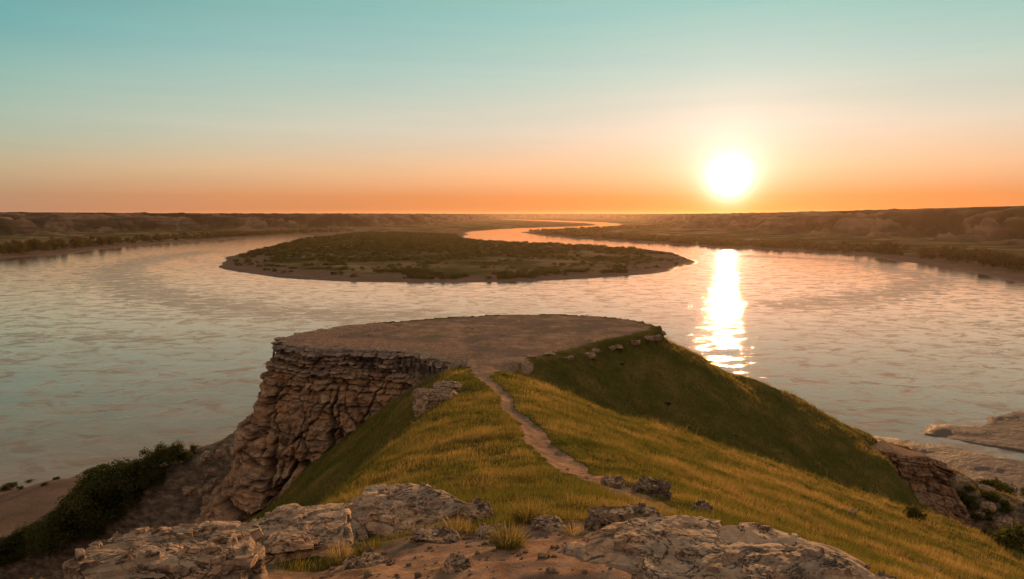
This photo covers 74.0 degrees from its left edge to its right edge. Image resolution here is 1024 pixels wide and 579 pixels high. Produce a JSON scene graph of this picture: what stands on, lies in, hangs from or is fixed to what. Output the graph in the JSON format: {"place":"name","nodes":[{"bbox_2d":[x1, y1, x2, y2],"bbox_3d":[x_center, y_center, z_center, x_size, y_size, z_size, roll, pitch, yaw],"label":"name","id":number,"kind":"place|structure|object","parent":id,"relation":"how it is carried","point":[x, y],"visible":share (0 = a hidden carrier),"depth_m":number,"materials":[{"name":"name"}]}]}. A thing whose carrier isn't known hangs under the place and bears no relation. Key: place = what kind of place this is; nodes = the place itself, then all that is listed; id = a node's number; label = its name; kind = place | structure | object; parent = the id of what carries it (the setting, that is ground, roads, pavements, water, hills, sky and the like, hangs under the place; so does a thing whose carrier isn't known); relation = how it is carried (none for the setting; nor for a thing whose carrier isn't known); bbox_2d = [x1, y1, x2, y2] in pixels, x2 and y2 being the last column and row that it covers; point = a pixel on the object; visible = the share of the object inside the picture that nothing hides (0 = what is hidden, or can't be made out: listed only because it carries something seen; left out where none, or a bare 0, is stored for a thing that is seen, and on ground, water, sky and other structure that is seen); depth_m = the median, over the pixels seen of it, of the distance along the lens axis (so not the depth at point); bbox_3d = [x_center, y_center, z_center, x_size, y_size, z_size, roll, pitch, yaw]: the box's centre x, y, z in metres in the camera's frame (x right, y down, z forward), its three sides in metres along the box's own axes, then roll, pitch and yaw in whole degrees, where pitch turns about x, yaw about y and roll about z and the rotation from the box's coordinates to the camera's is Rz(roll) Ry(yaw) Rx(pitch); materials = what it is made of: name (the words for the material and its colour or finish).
{"place":"outdoors","nodes":[
{"label":"outdoors","id":0,"kind":"place"},
{"bbox_2d":[194,321,482,524],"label":"cliff","id":1,"kind":"structure","parent":0,"point":[294,424],"depth_m":39.73,"materials":[{"name":"stone"}]},
{"bbox_2d":[420,353,434,360],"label":"rim stone","id":2,"kind":"object","parent":1,"relation":"on","point":[425,357],"visible":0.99,"depth_m":37.90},
{"bbox_2d":[219,231,697,281],"bbox_3d":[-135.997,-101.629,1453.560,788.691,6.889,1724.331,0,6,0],"label":"river peninsula","id":3,"kind":"object","parent":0,"point":[320,271],"visible":0.35,"depth_m":754.07},
{"bbox_2d":[233,231,686,272],"bbox_3d":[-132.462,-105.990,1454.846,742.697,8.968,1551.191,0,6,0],"label":"scrubland","id":4,"kind":"structure","parent":3,"relation":"on","point":[430,243],"depth_m":1041.72,"materials":[{"name":"green plant"}]},
{"bbox_2d":[0,219,1023,488],"bbox_3d":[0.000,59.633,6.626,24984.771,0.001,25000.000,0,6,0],"label":"river water","id":5,"kind":"structure","parent":0,"point":[120,353],"depth_m":364.59,"materials":[{"name":"liquid"}]},
{"bbox_2d":[0,314,1023,578],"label":"hill","id":6,"kind":"structure","parent":0,"point":[496,340],"depth_m":39.60,"materials":[{"name":"plant"}]},
{"bbox_2d":[0,535,15,568],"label":"bush","id":7,"kind":"object","parent":6,"relation":"on","point":[3,564],"visible":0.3,"depth_m":44.62,"materials":[{"name":"green plant"}]},
{"bbox_2d":[0,533,20,566],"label":"bush","id":8,"kind":"object","parent":6,"relation":"on","point":[3,542],"visible":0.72,"depth_m":44.65,"materials":[{"name":"green plant"}]},
{"bbox_2d":[4,525,29,561],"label":"bush","id":9,"kind":"object","parent":6,"relation":"on","point":[11,544],"visible":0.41,"depth_m":44.80,"materials":[{"name":"green plant"}]},
{"bbox_2d":[11,519,47,554],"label":"bush","id":10,"kind":"object","parent":6,"relation":"on","point":[22,542],"visible":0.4,"depth_m":44.92,"materials":[{"name":"green plant"}]},
{"bbox_2d":[23,524,76,560],"bbox_3d":[-30.329,16.693,44.782,3.011,2.557,3.106,4,8,34],"label":"bush","id":11,"kind":"object","parent":6,"relation":"on","point":[40,544],"visible":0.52,"depth_m":44.06,"materials":[{"name":"green plant"}]},
{"bbox_2d":[37,507,65,542],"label":"bush","id":12,"kind":"object","parent":6,"relation":"on","point":[49,528],"visible":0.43,"depth_m":43.92,"materials":[{"name":"green plant"}]},
{"bbox_2d":[45,507,80,545],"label":"bush","id":13,"kind":"object","parent":6,"relation":"on","point":[60,524],"visible":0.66,"depth_m":43.87,"materials":[{"name":"green plant"}]},
{"bbox_2d":[55,489,83,524],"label":"bush","id":14,"kind":"object","parent":6,"relation":"on","point":[61,503],"visible":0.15,"depth_m":44.08,"materials":[{"name":"green plant"}]},
{"bbox_2d":[48,505,106,546],"bbox_3d":[-28.512,15.389,45.068,3.853,3.173,3.736,-1,6,-10],"label":"bush","id":15,"kind":"object","parent":6,"relation":"on","point":[66,535],"visible":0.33,"depth_m":44.15,"materials":[{"name":"green plant"}]},
{"bbox_2d":[71,473,116,513],"bbox_3d":[-27.618,13.623,45.022,2.926,3.267,2.364,3,7,25],"label":"bush","id":16,"kind":"object","parent":6,"relation":"on","point":[92,492],"visible":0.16,"depth_m":44.56,"materials":[{"name":"green plant"}]},
{"bbox_2d":[63,479,127,529],"bbox_3d":[-27.102,14.075,44.561,3.752,3.187,3.870,-4,7,-31],"label":"bush","id":17,"kind":"object","parent":6,"relation":"on","point":[81,495],"visible":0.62,"depth_m":43.67,"materials":[{"name":"green plant"}]},
{"bbox_2d":[74,458,130,506],"bbox_3d":[-26.603,12.919,44.854,3.571,2.940,3.462,5,8,41],"label":"bush","id":18,"kind":"object","parent":6,"relation":"on","point":[98,476],"visible":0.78,"depth_m":44.14,"materials":[{"name":"green plant"}]},
{"bbox_2d":[109,459,144,511],"bbox_3d":[-25.147,12.985,44.699,2.364,3.267,2.926,0,6,-3],"label":"bush","id":19,"kind":"object","parent":6,"relation":"on","point":[125,482],"visible":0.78,"depth_m":44.24,"materials":[{"name":"green plant"}]},
{"bbox_2d":[120,456,155,489],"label":"bush","id":20,"kind":"object","parent":6,"relation":"on","point":[137,465],"visible":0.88,"depth_m":44.50,"materials":[{"name":"green plant"}]},
{"bbox_2d":[139,466,165,488],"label":"bush","id":21,"kind":"object","parent":6,"relation":"on","point":[156,472],"visible":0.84,"depth_m":44.42,"materials":[{"name":"green plant"}]},
{"bbox_2d":[139,445,170,468],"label":"bush","id":22,"kind":"object","parent":6,"relation":"on","point":[154,460],"visible":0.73,"depth_m":44.82,"materials":[{"name":"green plant"}]},
{"bbox_2d":[62,521,268,578],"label":"boulder","id":23,"kind":"object","parent":6,"relation":"on","point":[220,550],"visible":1,"depth_m":3.58,"materials":[{"name":"stone"}]},
{"bbox_2d":[153,439,187,467],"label":"bush","id":24,"kind":"object","parent":6,"relation":"on","point":[173,454],"visible":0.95,"depth_m":44.99,"materials":[{"name":"green plant"}]},
{"bbox_2d":[177,448,194,462],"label":"bush","id":25,"kind":"object","parent":6,"relation":"on","point":[189,454],"visible":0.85,"depth_m":45.38,"materials":[{"name":"green plant"}]},
{"bbox_2d":[182,486,195,494],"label":"rim stone","id":26,"kind":"object","parent":6,"relation":"on","point":[187,490],"visible":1,"depth_m":44.24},
{"bbox_2d":[189,445,198,454],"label":"bush","id":27,"kind":"object","parent":6,"relation":"on","point":[192,448],"visible":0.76,"depth_m":47.87,"materials":[{"name":"green plant"}]},
{"bbox_2d":[195,445,208,453],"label":"rim stone","id":28,"kind":"object","parent":6,"relation":"on","point":[200,448],"visible":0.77,"depth_m":47.82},
{"bbox_2d":[199,450,211,461],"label":"rim stone","id":29,"kind":"object","parent":6,"relation":"on","point":[205,456],"visible":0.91,"depth_m":44.72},
{"bbox_2d":[203,483,212,491],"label":"rim stone","id":30,"kind":"object","parent":6,"relation":"on","point":[207,487],"visible":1,"depth_m":43.97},
{"bbox_2d":[215,449,226,456],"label":"rim stone","id":31,"kind":"object","parent":6,"relation":"on","point":[220,452],"visible":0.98,"depth_m":44.52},
{"bbox_2d":[249,503,367,564],"bbox_3d":[-1.609,1.880,5.145,1.029,0.305,0.999,-1,6,-6],"label":"rock slab","id":32,"kind":"object","parent":6,"relation":"on","point":[291,531],"visible":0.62,"depth_m":5.07,"materials":[{"name":"stone"}]},
{"bbox_2d":[322,539,357,564],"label":"grass tuft","id":33,"kind":"object","parent":6,"relation":"on","point":[338,554],"visible":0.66,"depth_m":4.65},
{"bbox_2d":[342,552,384,569],"bbox_3d":[-0.943,1.774,4.376,0.307,0.093,0.224,-1,6,-9],"label":"rock","id":34,"kind":"object","parent":6,"relation":"on","point":[351,561],"visible":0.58,"depth_m":4.37,"materials":[{"name":"stone"}]},
{"bbox_2d":[363,571,371,577],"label":"pebble","id":35,"kind":"object","parent":6,"relation":"on","point":[367,574],"visible":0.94,"depth_m":3.93,"materials":[{"name":"stone"}]},
{"bbox_2d":[362,545,373,553],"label":"pebble","id":36,"kind":"object","parent":6,"relation":"on","point":[367,549],"visible":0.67,"depth_m":4.75,"materials":[{"name":"stone"}]},
{"bbox_2d":[350,483,466,536],"bbox_3d":[-0.863,1.901,5.760,1.072,0.293,1.002,-5,8,-39],"label":"rock slab","id":37,"kind":"object","parent":6,"relation":"on","point":[385,508],"visible":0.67,"depth_m":5.66,"materials":[{"name":"stone"}]},
{"bbox_2d":[410,526,459,542],"bbox_3d":[-0.547,1.766,4.839,0.363,0.100,0.222,0,6,0],"label":"rock","id":38,"kind":"object","parent":6,"relation":"on","point":[443,534],"visible":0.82,"depth_m":4.82,"materials":[{"name":"stone"}]},
{"bbox_2d":[413,387,456,416],"bbox_3d":[-2.965,4.372,26.117,1.767,1.089,1.294,0,6,0],"label":"rock","id":39,"kind":"object","parent":6,"relation":"on","point":[425,399],"visible":0.62,"depth_m":25.87,"materials":[{"name":"stone"}]},
{"bbox_2d":[434,512,472,532],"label":"grass tuft","id":40,"kind":"object","parent":6,"relation":"on","point":[458,527],"visible":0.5,"depth_m":5.11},
{"bbox_2d":[440,551,473,572],"bbox_3d":[-0.291,1.523,3.731,0.217,0.105,0.171,6,9,45],"label":"rock","id":41,"kind":"object","parent":6,"relation":"on","point":[455,561],"visible":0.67,"depth_m":3.72,"materials":[{"name":"stone"}]},
{"bbox_2d":[455,497,493,524],"bbox_3d":[-0.308,1.845,5.586,0.309,0.197,0.297,-3,7,-23],"label":"rock","id":42,"kind":"object","parent":6,"relation":"on","point":[474,506],"visible":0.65,"depth_m":5.53,"materials":[{"name":"stone"}]},
{"bbox_2d":[473,523,506,538],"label":"rock","id":43,"kind":"object","parent":6,"relation":"on","point":[481,532],"visible":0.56,"depth_m":4.90,"materials":[{"name":"stone"}]},
{"bbox_2d":[484,519,535,550],"bbox_3d":[-0.020,1.547,4.253,0.370,0.176,0.357,5,8,39],"label":"grass tuft","id":44,"kind":"object","parent":6,"relation":"on","point":[503,542],"visible":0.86,"depth_m":4.24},
{"bbox_2d":[505,493,551,525],"bbox_3d":[0.117,1.661,5.059,0.425,0.209,0.442,0,6,0],"label":"grass tuft","id":45,"kind":"object","parent":6,"relation":"on","point":[536,514],"visible":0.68,"depth_m":5.06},
{"bbox_2d":[537,553,550,558],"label":"pebble","id":46,"kind":"object","parent":6,"relation":"on","point":[543,556],"visible":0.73,"depth_m":3.63,"materials":[{"name":"stone"}]},
{"bbox_2d":[531,515,571,532],"bbox_3d":[0.299,1.675,4.762,0.224,0.104,0.394,-5,8,-36],"label":"rock","id":47,"kind":"object","parent":6,"relation":"on","point":[551,523],"visible":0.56,"depth_m":4.77,"materials":[{"name":"stone"}]},
{"bbox_2d":[546,567,558,573],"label":"pebble","id":48,"kind":"object","parent":6,"relation":"on","point":[551,570],"visible":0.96,"depth_m":3.39,"materials":[{"name":"stone"}]},
{"bbox_2d":[556,521,587,536],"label":"grass tuft","id":49,"kind":"object","parent":6,"relation":"on","point":[577,532],"visible":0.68,"depth_m":4.57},
{"bbox_2d":[585,352,595,358],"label":"rim stone","id":50,"kind":"object","parent":6,"relation":"on","point":[590,355],"visible":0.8,"depth_m":40.57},
{"bbox_2d":[194,319,1023,578],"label":"grass","id":51,"kind":"structure","parent":6,"relation":"on","point":[904,569],"depth_m":17.41,"materials":[{"name":"plant"}]},
{"bbox_2d":[584,502,659,531],"bbox_3d":[0.779,1.669,4.811,0.469,0.281,0.371,3,7,28],"label":"rock","id":52,"kind":"object","parent":6,"relation":"on","point":[600,517],"visible":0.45,"depth_m":4.76,"materials":[{"name":"stone"}]},
{"bbox_2d":[630,340,640,344],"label":"rim stone","id":53,"kind":"object","parent":6,"relation":"on","point":[635,342],"visible":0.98,"depth_m":44.25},
{"bbox_2d":[631,476,671,499],"bbox_3d":[1.844,2.647,9.003,0.538,0.284,0.385,3,7,23],"label":"rock","id":54,"kind":"object","parent":6,"relation":"on","point":[651,485],"visible":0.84,"depth_m":8.91,"materials":[{"name":"stone"}]},
{"bbox_2d":[653,335,661,340],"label":"rim stone","id":55,"kind":"object","parent":6,"relation":"on","point":[657,337],"visible":0.76,"depth_m":45.86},
{"bbox_2d":[692,500,712,514],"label":"rock","id":56,"kind":"object","parent":6,"relation":"on","point":[700,504],"visible":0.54,"depth_m":8.50,"materials":[{"name":"stone"}]},
{"bbox_2d":[554,513,893,578],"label":"rock slab","id":57,"kind":"object","parent":6,"relation":"on","point":[655,546],"visible":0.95,"depth_m":3.57,"materials":[{"name":"stone"}]},
{"bbox_2d":[874,571,897,578],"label":"rock","id":58,"kind":"object","parent":6,"relation":"on","point":[883,574],"visible":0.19,"depth_m":3.67,"materials":[{"name":"stone"}]},
{"bbox_2d":[903,504,927,523],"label":"shrub","id":59,"kind":"object","parent":6,"relation":"on","point":[911,510],"visible":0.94,"depth_m":27.80,"materials":[{"name":"green plant"}]},
{"bbox_2d":[953,474,971,485],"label":"rim stone","id":60,"kind":"object","parent":6,"relation":"on","point":[961,479],"visible":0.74,"depth_m":52.62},
{"bbox_2d":[964,484,975,491],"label":"shrub","id":61,"kind":"object","parent":6,"relation":"on","point":[969,488],"visible":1,"depth_m":51.13,"materials":[{"name":"green plant"}]},
{"bbox_2d":[971,513,987,520],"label":"shrub","id":62,"kind":"object","parent":6,"relation":"on","point":[976,516],"visible":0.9,"depth_m":50.96,"materials":[{"name":"green plant"}]},
{"bbox_2d":[978,484,995,492],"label":"rim stone","id":63,"kind":"object","parent":6,"relation":"on","point":[988,488],"visible":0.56,"depth_m":54.29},
{"bbox_2d":[977,488,996,499],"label":"shrub","id":64,"kind":"object","parent":6,"relation":"on","point":[989,493],"visible":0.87,"depth_m":52.02,"materials":[{"name":"green plant"}]},
{"bbox_2d":[979,500,995,511],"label":"rim stone","id":65,"kind":"object","parent":6,"relation":"on","point":[986,504],"visible":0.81,"depth_m":51.19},
{"bbox_2d":[975,478,1000,488],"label":"shrub","id":66,"kind":"object","parent":6,"relation":"on","point":[991,482],"visible":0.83,"depth_m":55.79,"materials":[{"name":"green plant"}]},
{"bbox_2d":[979,506,999,518],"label":"shrub","id":67,"kind":"object","parent":6,"relation":"on","point":[990,513],"visible":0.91,"depth_m":51.05,"materials":[{"name":"green plant"}]},
{"bbox_2d":[984,493,1000,501],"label":"shrub","id":68,"kind":"object","parent":6,"relation":"on","point":[994,499],"visible":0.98,"depth_m":51.64,"materials":[{"name":"green plant"}]},
{"bbox_2d":[990,515,1005,528],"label":"rim stone","id":69,"kind":"object","parent":6,"relation":"on","point":[995,522],"visible":0.59,"depth_m":51.38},
{"bbox_2d":[994,514,1012,531],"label":"rim stone","id":70,"kind":"object","parent":6,"relation":"on","point":[1008,519],"visible":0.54,"depth_m":51.38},
{"bbox_2d":[985,523,1023,550],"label":"shrub","id":71,"kind":"object","parent":6,"relation":"on","point":[1007,535],"visible":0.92,"depth_m":28.36,"materials":[{"name":"green plant"}]},
{"bbox_2d":[999,499,1009,504],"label":"shrub","id":72,"kind":"object","parent":6,"relation":"on","point":[1004,502],"visible":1,"depth_m":52.19,"materials":[{"name":"green plant"}]},
{"bbox_2d":[0,206,1023,248],"bbox_3d":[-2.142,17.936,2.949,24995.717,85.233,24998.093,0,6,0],"label":"hills","id":73,"kind":"structure","parent":0,"point":[1000,226],"depth_m":2016.26,"materials":[{"name":"soil"}]},
{"bbox_2d":[0,217,1023,535],"bbox_3d":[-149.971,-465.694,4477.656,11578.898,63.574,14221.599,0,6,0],"label":"ground","id":74,"kind":"structure","parent":0,"point":[26,505],"depth_m":717.70,"materials":[{"name":"soil"}]},
{"bbox_2d":[0,244,9,253],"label":"tree","id":75,"kind":"object","parent":74,"relation":"on","point":[2,248],"visible":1,"depth_m":976.34,"materials":[{"name":"green plant"}]},
{"bbox_2d":[0,483,10,489],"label":"shrub","id":76,"kind":"object","parent":74,"relation":"on","point":[6,486],"visible":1,"depth_m":148.60,"materials":[{"name":"green plant"}]},
{"bbox_2d":[6,244,17,253],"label":"tree","id":77,"kind":"object","parent":74,"relation":"on","point":[10,249],"visible":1,"depth_m":976.14,"materials":[{"name":"green plant"}]},
{"bbox_2d":[14,242,26,254],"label":"tree","id":78,"kind":"object","parent":74,"relation":"on","point":[20,245],"visible":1,"depth_m":982.63,"materials":[{"name":"green plant"}]},
{"bbox_2d":[17,240,29,252],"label":"tree","id":79,"kind":"object","parent":74,"relation":"on","point":[26,249],"visible":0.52,"depth_m":1019.07,"materials":[{"name":"green plant"}]},
{"bbox_2d":[28,240,38,250],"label":"tree","id":80,"kind":"object","parent":74,"relation":"on","point":[32,244],"visible":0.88,"depth_m":1061.29,"materials":[{"name":"green plant"}]},
{"bbox_2d":[40,241,50,251],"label":"tree","id":81,"kind":"object","parent":74,"relation":"on","point":[45,246],"visible":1,"depth_m":1044.32,"materials":[{"name":"green plant"}]},
{"bbox_2d":[60,240,67,249],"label":"tree","id":82,"kind":"object","parent":74,"relation":"on","point":[63,242],"visible":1,"depth_m":1105.04,"materials":[{"name":"green plant"}]},
{"bbox_2d":[206,221,674,235],"bbox_3d":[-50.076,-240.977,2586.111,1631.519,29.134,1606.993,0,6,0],"label":"woodland","id":83,"kind":"object","parent":74,"relation":"on","point":[267,232],"visible":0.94,"depth_m":2307.93,"materials":[{"name":"green plant"}]},
{"bbox_2d":[536,230,922,252],"bbox_3d":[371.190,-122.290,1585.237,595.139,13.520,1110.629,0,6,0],"label":"woodland","id":84,"kind":"object","parent":74,"relation":"on","point":[845,247],"visible":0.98,"depth_m":1325.73,"materials":[{"name":"green plant"}]},
{"bbox_2d":[867,240,873,250],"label":"tree","id":85,"kind":"object","parent":74,"relation":"on","point":[870,247],"visible":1,"depth_m":1048.48,"materials":[{"name":"green plant"}]},
{"bbox_2d":[876,241,884,251],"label":"tree","id":86,"kind":"object","parent":74,"relation":"on","point":[879,247],"visible":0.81,"depth_m":1000.11,"materials":[{"name":"green plant"}]},
{"bbox_2d":[881,242,892,253],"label":"tree","id":87,"kind":"object","parent":74,"relation":"on","point":[888,247],"visible":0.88,"depth_m":988.59,"materials":[{"name":"green plant"}]},
{"bbox_2d":[888,243,900,254],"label":"tree","id":88,"kind":"object","parent":74,"relation":"on","point":[895,245],"visible":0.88,"depth_m":970.20,"materials":[{"name":"green plant"}]},
{"bbox_2d":[901,243,911,251],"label":"tree","id":89,"kind":"object","parent":74,"relation":"on","point":[906,246],"visible":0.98,"depth_m":1022.40,"materials":[{"name":"green plant"}]},
{"bbox_2d":[917,247,926,257],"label":"tree","id":90,"kind":"object","parent":74,"relation":"on","point":[923,254],"visible":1,"depth_m":898.46,"materials":[{"name":"green plant"}]},
{"bbox_2d":[928,250,937,258],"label":"tree","id":91,"kind":"object","parent":74,"relation":"on","point":[932,252],"visible":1,"depth_m":881.20,"materials":[{"name":"green plant"}]},
{"bbox_2d":[935,245,948,258],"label":"tree","id":92,"kind":"object","parent":74,"relation":"on","point":[942,252],"visible":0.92,"depth_m":868.91,"materials":[{"name":"green plant"}]},
{"bbox_2d":[949,252,962,262],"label":"tree","id":93,"kind":"object","parent":74,"relation":"on","point":[957,256],"visible":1,"depth_m":810.45,"materials":[{"name":"green plant"}]},
{"bbox_2d":[952,249,964,260],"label":"tree","id":94,"kind":"object","parent":74,"relation":"on","point":[960,253],"visible":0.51,"depth_m":826.19,"materials":[{"name":"green plant"}]},
{"bbox_2d":[966,252,978,264],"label":"tree","id":95,"kind":"object","parent":74,"relation":"on","point":[972,256],"visible":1,"depth_m":784.89,"materials":[{"name":"green plant"}]},
{"bbox_2d":[978,251,992,266],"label":"tree","id":96,"kind":"object","parent":74,"relation":"on","point":[983,261],"visible":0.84,"depth_m":754.53,"materials":[{"name":"green plant"}]},
{"bbox_2d":[987,256,999,267],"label":"tree","id":97,"kind":"object","parent":74,"relation":"on","point":[991,262],"visible":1,"depth_m":732.32,"materials":[{"name":"green plant"}]},
{"bbox_2d":[997,252,1010,265],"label":"tree","id":98,"kind":"object","parent":74,"relation":"on","point":[999,261],"visible":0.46,"depth_m":753.27,"materials":[{"name":"green plant"}]},
{"bbox_2d":[988,477,1020,495],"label":"shrub","id":99,"kind":"object","parent":74,"relation":"on","point":[1005,487],"visible":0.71,"depth_m":146.04,"materials":[{"name":"green plant"}]},
{"bbox_2d":[1007,256,1023,271],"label":"tree","id":100,"kind":"object","parent":74,"relation":"on","point":[1011,261],"visible":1,"depth_m":687.39,"materials":[{"name":"green plant"}]},
{"bbox_2d":[0,0,1023,213],"label":"sky","id":101,"kind":"structure","parent":0,"point":[108,106],"materials":[{"name":"blue"}]},
{"bbox_2d":[466,360,676,512],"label":"path","id":102,"kind":"structure","parent":0,"point":[537,438],"depth_m":15.08,"materials":[{"name":"soil"}]},
{"bbox_2d":[600,476,625,488],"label":"rock","id":103,"kind":"object","parent":102,"relation":"on","point":[617,482],"visible":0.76,"depth_m":9.31,"materials":[{"name":"stone"}]},
{"bbox_2d":[872,440,972,528],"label":"cliff","id":104,"kind":"structure","parent":0,"point":[928,481],"depth_m":47.82,"materials":[{"name":"stone"}]},
{"bbox_2d":[958,493,975,503],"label":"shrub","id":105,"kind":"object","parent":104,"relation":"on","point":[965,498],"visible":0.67,"depth_m":50.64,"materials":[{"name":"green plant"}]},
{"bbox_2d":[963,501,978,512],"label":"shrub","id":106,"kind":"object","parent":104,"relation":"on","point":[970,505],"visible":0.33,"depth_m":50.58,"materials":[{"name":"green plant"}]},
{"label":"rock","id":107,"kind":"object","parent":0,"visible":0},
{"bbox_2d":[431,380,460,392],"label":"rock","id":108,"kind":"object","parent":107,"relation":"on","point":[454,385],"visible":0.49,"depth_m":26.92,"materials":[{"name":"stone"}]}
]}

